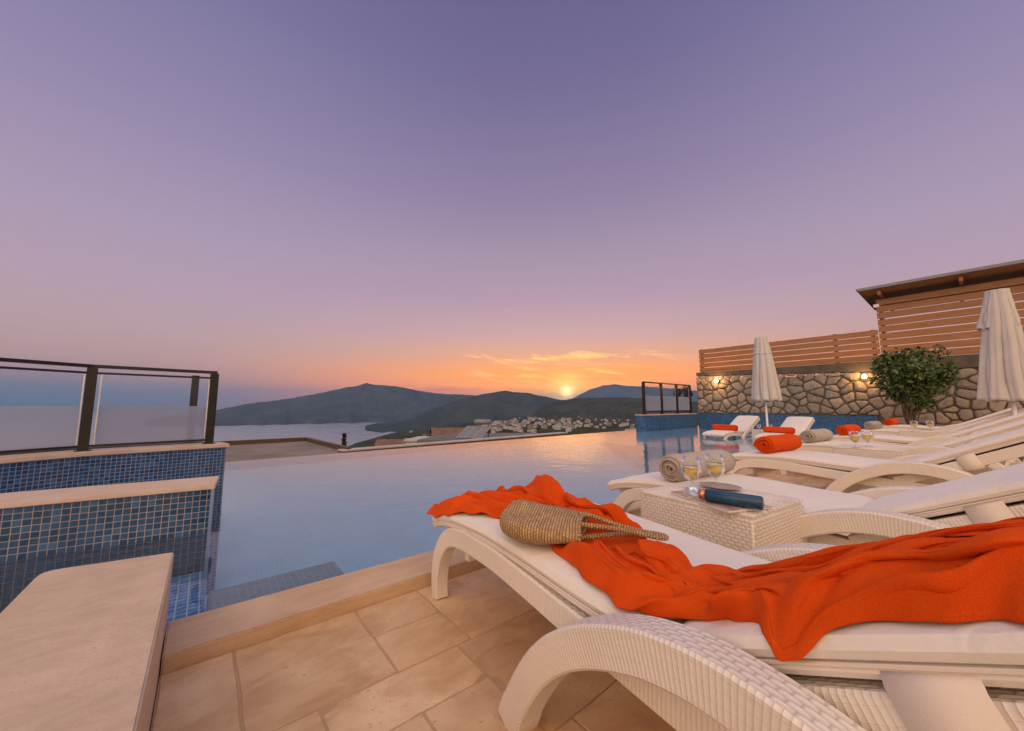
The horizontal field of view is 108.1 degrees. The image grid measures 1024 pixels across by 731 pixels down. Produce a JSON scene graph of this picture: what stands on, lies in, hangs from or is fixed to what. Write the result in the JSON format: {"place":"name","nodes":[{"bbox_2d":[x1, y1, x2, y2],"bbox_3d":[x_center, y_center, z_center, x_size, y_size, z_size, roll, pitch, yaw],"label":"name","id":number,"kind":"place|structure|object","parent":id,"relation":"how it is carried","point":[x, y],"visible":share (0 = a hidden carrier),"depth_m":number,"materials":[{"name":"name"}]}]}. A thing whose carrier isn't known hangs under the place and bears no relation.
{"place":"outdoors","nodes":[
{"label":"outdoors","id":0,"kind":"place"},
{"bbox_2d":[77,412,394,445],"bbox_3d":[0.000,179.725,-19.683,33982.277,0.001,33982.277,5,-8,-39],"label":"sea","id":1,"kind":"structure","parent":0,"point":[334,432],"depth_m":2562.55,"materials":[{"name":"blue liquid"}]},
{"bbox_2d":[213,437,350,462],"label":"flat roof","id":2,"kind":"structure","parent":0,"point":[246,450],"depth_m":8.28,"materials":[{"name":"brown concrete"}]},
{"bbox_2d":[215,383,474,425],"bbox_3d":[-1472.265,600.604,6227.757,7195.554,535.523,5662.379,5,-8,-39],"label":"peninsula","id":3,"kind":"object","parent":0,"point":[368,402],"visible":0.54,"depth_m":4597.99},
{"bbox_2d":[205,443,646,611],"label":"pool floor","id":4,"kind":"structure","parent":0,"point":[348,516],"depth_m":5.50,"materials":[{"name":"tile"}]},
{"bbox_2d":[0,552,173,730],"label":"stone bench","id":5,"kind":"object","parent":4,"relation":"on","point":[81,647],"visible":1,"depth_m":0.82,"materials":[{"name":"beige stone"}]},
{"bbox_2d":[0,441,203,455],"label":"parapet","id":6,"kind":"structure","parent":4,"relation":"on","point":[41,451],"depth_m":3.66,"materials":[{"name":"stone"}]},
{"bbox_2d":[0,476,218,612],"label":"pool wall","id":7,"kind":"structure","parent":4,"relation":"on","point":[42,531],"depth_m":2.21,"materials":[{"name":"tile"}]},
{"bbox_2d":[0,442,229,595],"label":"pool wall","id":8,"kind":"structure","parent":4,"relation":"on","point":[57,470],"depth_m":3.32,"materials":[{"name":"blue tile"}]},
{"bbox_2d":[0,357,218,452],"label":"glass railing","id":9,"kind":"object","parent":8,"relation":"on","point":[29,428],"visible":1,"depth_m":3.33,"materials":[{"name":"glass"}]},
{"bbox_2d":[165,571,204,636],"bbox_3d":[-1.593,1.465,-1.320,4.075,1.080,6.240,5,-8,-39],"label":"pool step","id":10,"kind":"object","parent":4,"relation":"on","point":[187,596],"visible":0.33,"depth_m":2.08,"materials":[{"name":"tile"}]},
{"bbox_2d":[206,561,343,611],"bbox_3d":[-0.928,1.893,2.229,1.460,0.998,1.240,5,-8,-39],"label":"pool ledge","id":11,"kind":"object","parent":4,"relation":"on","point":[231,595],"visible":0.13,"depth_m":2.37,"materials":[{"name":"tile"}]},
{"bbox_2d":[224,445,485,470],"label":"pool wall","id":12,"kind":"structure","parent":4,"relation":"on","point":[255,465],"depth_m":6.06,"materials":[{"name":"tile"}]},
{"bbox_2d":[614,448,698,472],"bbox_3d":[6.907,2.850,11.436,7.700,1.096,5.600,5,-8,-39],"label":"pool shelf","id":13,"kind":"object","parent":4,"relation":"on","point":[650,465],"depth_m":9.59,"materials":[{"name":"tile"}]},
{"bbox_2d":[702,415,759,438],"bbox_3d":[6.037,1.781,10.174,2.025,0.790,0.747,4,-7,-33],"label":"sun lounger","id":14,"kind":"object","parent":13,"relation":"on","point":[746,424],"visible":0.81,"depth_m":10.06,"materials":[{"name":"white wicker"}]},
{"bbox_2d":[712,424,737,430],"bbox_3d":[5.716,1.665,9.969,0.171,0.163,0.638,4,-7,-33],"label":"rolled towel","id":15,"kind":"object","parent":14,"relation":"on","point":[724,427],"visible":1,"depth_m":9.90,"materials":[{"name":"orange fabric"}]},
{"bbox_2d":[752,429,766,438],"bbox_3d":[6.528,1.876,9.550,0.430,0.430,0.470,4,-7,-33],"label":"side table","id":16,"kind":"object","parent":13,"relation":"on","point":[755,432],"visible":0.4,"depth_m":9.56,"materials":[{"name":"white wicker"}]},
{"bbox_2d":[751,336,782,432],"bbox_3d":[6.316,0.643,9.229,0.626,2.810,0.630,5,-8,-39],"label":"parasol","id":17,"kind":"object","parent":13,"relation":"on","point":[765,385],"visible":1,"depth_m":9.14,"materials":[{"name":"fabric"}]},
{"bbox_2d":[754,416,814,438],"bbox_3d":[6.753,1.669,9.151,2.025,0.790,0.747,4,-7,-33],"label":"sun lounger","id":18,"kind":"object","parent":13,"relation":"on","point":[799,424],"visible":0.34,"depth_m":9.38,"materials":[{"name":"white wicker"}]},
{"bbox_2d":[763,426,794,433],"bbox_3d":[6.427,1.554,8.941,0.177,0.155,0.638,4,-7,-33],"label":"rolled towel","id":19,"kind":"object","parent":18,"relation":"on","point":[790,430],"visible":0.98,"depth_m":8.87,"materials":[{"name":"orange fabric"}]},
{"bbox_2d":[636,413,696,429],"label":"pool wall","id":20,"kind":"structure","parent":4,"relation":"on","point":[650,421],"depth_m":14.39,"materials":[{"name":"tile"}]},
{"bbox_2d":[641,381,691,414],"bbox_3d":[6.347,1.337,15.037,3.875,1.235,0.146,5,-8,-40],"label":"glass railing","id":21,"kind":"object","parent":20,"relation":"on","point":[660,403],"visible":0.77,"depth_m":14.81,"materials":[{"name":"glass"}]},
{"bbox_2d":[696,354,1023,430],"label":"stone wall","id":22,"kind":"structure","parent":4,"relation":"on","point":[834,398],"depth_m":12.72,"materials":[{"name":"stone"}]},
{"bbox_2d":[699,330,879,371],"bbox_3d":[10.089,-0.419,14.188,0.122,1.038,5.680,5,-8,-39],"label":"timber screen","id":23,"kind":"object","parent":22,"relation":"on","point":[835,349],"visible":0.84,"depth_m":13.46,"materials":[{"name":"brown wood"}]},
{"bbox_2d":[875,277,1023,356],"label":"timber screen","id":24,"kind":"object","parent":22,"relation":"on","point":[884,336],"visible":0.84,"depth_m":11.01,"materials":[{"name":"brown wood"}]},
{"bbox_2d":[856,259,1023,310],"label":"lean to roof","id":25,"kind":"object","parent":24,"relation":"attached to","point":[979,275],"visible":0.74,"depth_m":11.04,"materials":[{"name":"wood"}]},
{"bbox_2d":[337,432,567,452],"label":"wall","id":26,"kind":"structure","parent":0,"point":[372,448],"depth_m":9.35,"materials":[{"name":"concrete"}]},
{"bbox_2d":[365,391,558,432],"bbox_3d":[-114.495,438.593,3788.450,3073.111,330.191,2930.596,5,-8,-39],"label":"wooded hills","id":27,"kind":"structure","parent":0,"point":[493,406],"depth_m":3034.34,"materials":[{"name":"plant"}]},
{"bbox_2d":[150,470,828,730],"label":"deck base","id":28,"kind":"object","parent":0,"point":[499,683],"visible":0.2,"depth_m":1.08,"materials":[{"name":"stone"}]},
{"bbox_2d":[160,468,776,675],"bbox_3d":[5.303,1.516,6.455,16.648,0.111,0.240,5,-8,-39],"label":"pool coping","id":29,"kind":"object","parent":28,"relation":"on","point":[200,637],"visible":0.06,"depth_m":1.40,"materials":[{"name":"stone"}]},
{"bbox_2d":[152,470,975,730],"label":"deck","id":30,"kind":"structure","parent":28,"relation":"on","point":[288,678],"depth_m":1.10,"materials":[{"name":"stone"}]},
{"bbox_2d":[640,480,806,551],"bbox_3d":[0.869,0.758,1.547,0.430,0.430,0.470,4,-7,-33],"label":"side table","id":31,"kind":"object","parent":30,"relation":"on","point":[778,522],"visible":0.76,"depth_m":1.41,"materials":[{"name":"white wicker"}]},
{"bbox_2d":[680,456,701,489],"bbox_3d":[0.798,0.480,1.651,0.086,0.143,0.086,5,-8,-39],"label":"wine glass","id":32,"kind":"object","parent":31,"relation":"on","point":[692,473],"visible":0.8,"depth_m":1.63,"materials":[{"name":"yellow"}]},
{"bbox_2d":[705,454,725,483],"bbox_3d":[0.952,0.490,1.736,0.086,0.143,0.086,-1,-6,10],"label":"wine glass","id":33,"kind":"object","parent":31,"relation":"on","point":[715,470],"visible":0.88,"depth_m":1.71,"materials":[{"name":"yellow"}]},
{"bbox_2d":[699,482,741,489],"bbox_3d":[0.936,0.545,1.671,0.130,0.012,0.174,5,-8,-39],"label":"dish","id":34,"kind":"object","parent":31,"relation":"on","point":[720,486],"visible":1,"depth_m":1.69,"materials":[{"name":"ceramic"}]},
{"bbox_2d":[670,490,772,512],"bbox_3d":[0.804,0.525,1.454,0.196,0.010,0.300,2,-6,-15],"label":"booklet","id":35,"kind":"object","parent":31,"relation":"on","point":[727,508],"visible":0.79,"depth_m":1.35,"materials":[{"name":"white paper"}]},
{"bbox_2d":[683,487,700,498],"bbox_3d":[0.717,0.504,1.468,0.070,0.032,0.074,-4,-7,33],"label":"glass bowl","id":36,"kind":"object","parent":35,"relation":"on","point":[687,493],"visible":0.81,"depth_m":1.48,"materials":[{"name":"clear glass"}]},
{"bbox_2d":[698,489,763,509],"bbox_3d":[0.792,0.484,1.352,0.204,0.047,0.047,-6,-9,43],"label":"blue tube","id":37,"kind":"object","parent":35,"relation":"on","point":[756,502],"visible":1,"depth_m":1.33,"materials":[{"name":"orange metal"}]},
{"bbox_2d":[431,503,1023,730],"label":"sun lounger","id":38,"kind":"object","parent":30,"relation":"on","point":[698,675],"visible":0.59,"depth_m":0.54,"materials":[{"name":"white wicker"}]},
{"bbox_2d":[427,474,1023,661],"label":"crumpled towel","id":39,"kind":"object","parent":38,"relation":"on","point":[797,608],"visible":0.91,"depth_m":0.54,"materials":[{"name":"orange fabric"}]},
{"bbox_2d":[499,500,668,544],"bbox_3d":[0.204,0.481,1.112,0.500,0.095,0.240,0,-6,17],"label":"straw bag","id":40,"kind":"object","parent":39,"relation":"on","point":[526,522],"visible":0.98,"depth_m":1.07,"materials":[{"name":"beige wicker"}]},
{"bbox_2d":[608,463,1023,545],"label":"sun lounger","id":41,"kind":"object","parent":30,"relation":"on","point":[875,514],"visible":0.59,"depth_m":1.34,"materials":[{"name":"white fabric"}]},
{"bbox_2d":[659,449,735,481],"bbox_3d":[1.090,0.575,2.157,0.568,0.152,0.155,4,-7,-33],"label":"rolled towel","id":42,"kind":"object","parent":41,"relation":"on","point":[669,468],"visible":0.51,"depth_m":2.05,"materials":[{"name":"beige fabric"}]},
{"bbox_2d":[832,444,913,489],"bbox_3d":[3.279,0.957,3.360,0.430,0.430,0.470,4,-8,-35],"label":"side table","id":43,"kind":"object","parent":30,"relation":"on","point":[883,452],"visible":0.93,"depth_m":3.26,"materials":[{"name":"white wicker"}]},
{"bbox_2d":[849,431,861,447],"bbox_3d":[3.089,0.665,3.339,0.086,0.143,0.086,4,-7,-29],"label":"wine glass","id":44,"kind":"object","parent":43,"relation":"on","point":[855,439],"visible":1,"depth_m":3.31,"materials":[{"name":"yellow"}]},
{"bbox_2d":[861,431,873,446],"bbox_3d":[3.251,0.671,3.394,0.086,0.143,0.086,-2,-7,20],"label":"wine glass","id":45,"kind":"object","parent":43,"relation":"on","point":[867,439],"visible":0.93,"depth_m":3.37,"materials":[{"name":"yellow"}]},
{"bbox_2d":[727,428,1023,492],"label":"sun lounger","id":46,"kind":"object","parent":30,"relation":"on","point":[848,473],"visible":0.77,"depth_m":2.58,"materials":[{"name":"white wicker"}]},
{"bbox_2d":[753,433,801,452],"bbox_3d":[2.413,0.703,3.364,0.564,0.154,0.182,4,-7,-32],"label":"rolled towel","id":47,"kind":"object","parent":46,"relation":"on","point":[776,443],"visible":1,"depth_m":3.25,"materials":[{"name":"orange fabric"}]},
{"bbox_2d":[780,419,1023,474],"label":"sun lounger","id":48,"kind":"object","parent":30,"relation":"on","point":[827,447],"visible":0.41,"depth_m":3.37,"materials":[{"name":"white wicker"}]},
{"bbox_2d":[800,428,832,442],"bbox_3d":[3.574,0.824,4.354,0.567,0.158,0.169,4,-8,-34],"label":"rolled towel","id":49,"kind":"object","parent":48,"relation":"on","point":[814,435],"visible":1,"depth_m":4.23,"materials":[{"name":"beige fabric"}]},
{"bbox_2d":[868,344,960,424],"bbox_3d":[10.804,0.632,9.957,1.960,2.484,1.718,5,-8,-39],"label":"leafy tree","id":50,"kind":"object","parent":30,"relation":"on","point":[918,375],"visible":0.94,"depth_m":9.74,"materials":[{"name":"green plant"}]},
{"bbox_2d":[898,429,947,437],"bbox_3d":[6.238,1.204,5.621,0.430,0.430,0.470,5,-8,-36],"label":"side table","id":51,"kind":"object","parent":30,"relation":"on","point":[918,433],"visible":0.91,"depth_m":5.54,"materials":[{"name":"white wicker"}]},
{"bbox_2d":[910,421,917,427],"bbox_3d":[6.226,0.929,5.745,0.086,0.143,0.086,2,-7,-20],"label":"wine glass","id":52,"kind":"object","parent":51,"relation":"on","point":[914,425],"visible":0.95,"depth_m":5.73,"materials":[{"name":"yellow"}]},
{"bbox_2d":[926,421,933,427],"bbox_3d":[6.420,0.924,5.698,0.086,0.143,0.086,-4,-7,30],"label":"wine glass","id":53,"kind":"object","parent":51,"relation":"on","point":[930,425],"visible":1,"depth_m":5.68,"materials":[{"name":"yellow"}]},
{"bbox_2d":[827,412,1023,462],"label":"sun lounger","id":54,"kind":"object","parent":30,"relation":"on","point":[895,440],"visible":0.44,"depth_m":4.58,"materials":[{"name":"white wicker"}]},
{"bbox_2d":[836,424,860,435],"bbox_3d":[4.939,0.945,5.441,0.569,0.161,0.166,4,-8,-34],"label":"rolled towel","id":55,"kind":"object","parent":54,"relation":"on","point":[843,430],"visible":0.91,"depth_m":5.32,"materials":[{"name":"orange fabric"}]},
{"bbox_2d":[860,408,1023,435],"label":"sun lounger","id":56,"kind":"object","parent":30,"relation":"on","point":[886,431],"visible":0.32,"depth_m":5.76,"materials":[{"name":"white wicker"}]},
{"bbox_2d":[864,421,882,429],"bbox_3d":[6.580,1.089,6.752,0.570,0.154,0.174,4,-8,-35],"label":"rolled towel","id":57,"kind":"object","parent":56,"relation":"on","point":[870,425],"visible":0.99,"depth_m":6.62,"materials":[{"name":"beige fabric"}]},
{"bbox_2d":[881,408,1011,430],"bbox_3d":[8.735,1.259,7.606,0.747,0.790,2.025,5,-8,-36],"label":"sun lounger","id":58,"kind":"object","parent":30,"relation":"on","point":[923,427],"visible":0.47,"depth_m":7.35,"materials":[{"name":"white wicker"}]},
{"bbox_2d":[883,418,898,425],"bbox_3d":[8.333,1.238,8.157,0.568,0.160,0.172,4,-8,-35],"label":"rolled towel","id":59,"kind":"object","parent":58,"relation":"on","point":[891,421],"visible":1,"depth_m":8.02,"materials":[{"name":"orange fabric"}]},
{"bbox_2d":[976,288,1023,461],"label":"parasol","id":60,"kind":"object","parent":30,"relation":"on","point":[1001,366],"visible":1,"depth_m":5.38,"materials":[{"name":"fabric"}]},
{"bbox_2d":[0,0,1023,411],"label":"sky","id":61,"kind":"structure","parent":0,"point":[282,199],"materials":[{"name":"purple"}]},
{"bbox_2d":[348,416,698,447],"bbox_3d":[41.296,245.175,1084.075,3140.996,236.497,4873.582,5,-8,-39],"label":"hillside","id":62,"kind":"structure","parent":0,"point":[613,427],"depth_m":937.69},
{"bbox_2d":[341,433,346,445],"bbox_3d":[-11.802,9.759,25.579,0.856,10.168,0.842,5,-8,-39],"label":"cypress tree","id":63,"kind":"object","parent":62,"relation":"on","point":[344,441],"visible":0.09,"depth_m":26.04,"materials":[{"name":"green plant"}]},
{"bbox_2d":[374,439,405,445],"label":"house","id":64,"kind":"structure","parent":62,"relation":"on","point":[381,442],"depth_m":69.51,"materials":[{"name":"tile"}]},
{"bbox_2d":[403,436,430,443],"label":"house","id":65,"kind":"structure","parent":62,"relation":"on","point":[411,440],"depth_m":57.67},
{"bbox_2d":[429,427,469,435],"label":"house","id":66,"kind":"structure","parent":62,"relation":"on","point":[442,431],"depth_m":90.53,"materials":[{"name":"tile"}]},
{"bbox_2d":[417,435,511,442],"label":"house","id":67,"kind":"structure","parent":62,"relation":"on","point":[435,438],"depth_m":38.10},
{"bbox_2d":[456,419,491,437],"bbox_3d":[-3.788,6.483,37.980,3.200,1.880,2.325,-2,-6,14],"label":"solar collector","id":68,"kind":"object","parent":67,"relation":"on","point":[475,430],"visible":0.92,"depth_m":37.99,"materials":[{"name":"grey glass"}]},
{"bbox_2d":[451,433,537,435],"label":"house","id":69,"kind":"structure","parent":62,"relation":"on","point":[513,434],"depth_m":71.69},
{"bbox_2d":[225,425,837,474],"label":"pool water","id":70,"kind":"structure","parent":0,"point":[677,440],"depth_m":7.88,"materials":[{"name":"blue liquid"}]},
{"bbox_2d":[520,417,547,424],"bbox_3d":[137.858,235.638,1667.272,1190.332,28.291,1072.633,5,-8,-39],"label":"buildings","id":71,"kind":"structure","parent":0,"point":[525,422],"depth_m":1075.64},
{"bbox_2d":[532,397,698,422],"bbox_3d":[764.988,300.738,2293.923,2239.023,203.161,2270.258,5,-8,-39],"label":"pass hills","id":72,"kind":"structure","parent":0,"point":[611,409],"depth_m":1806.05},
{"bbox_2d":[572,384,697,401],"bbox_3d":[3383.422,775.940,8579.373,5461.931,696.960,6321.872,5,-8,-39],"label":"hills","id":73,"kind":"structure","parent":0,"point":[614,391],"depth_m":8177.27,"materials":[{"name":"grey"}]},
{"bbox_2d":[673,386,692,412],"bbox_3d":[8.001,1.895,17.284,0.707,2.002,0.906,1,-6,-13],"label":"leafy tree","id":74,"kind":"object","parent":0,"point":[684,390],"visible":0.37,"depth_m":17.15,"materials":[{"name":"green plant"}]}
]}

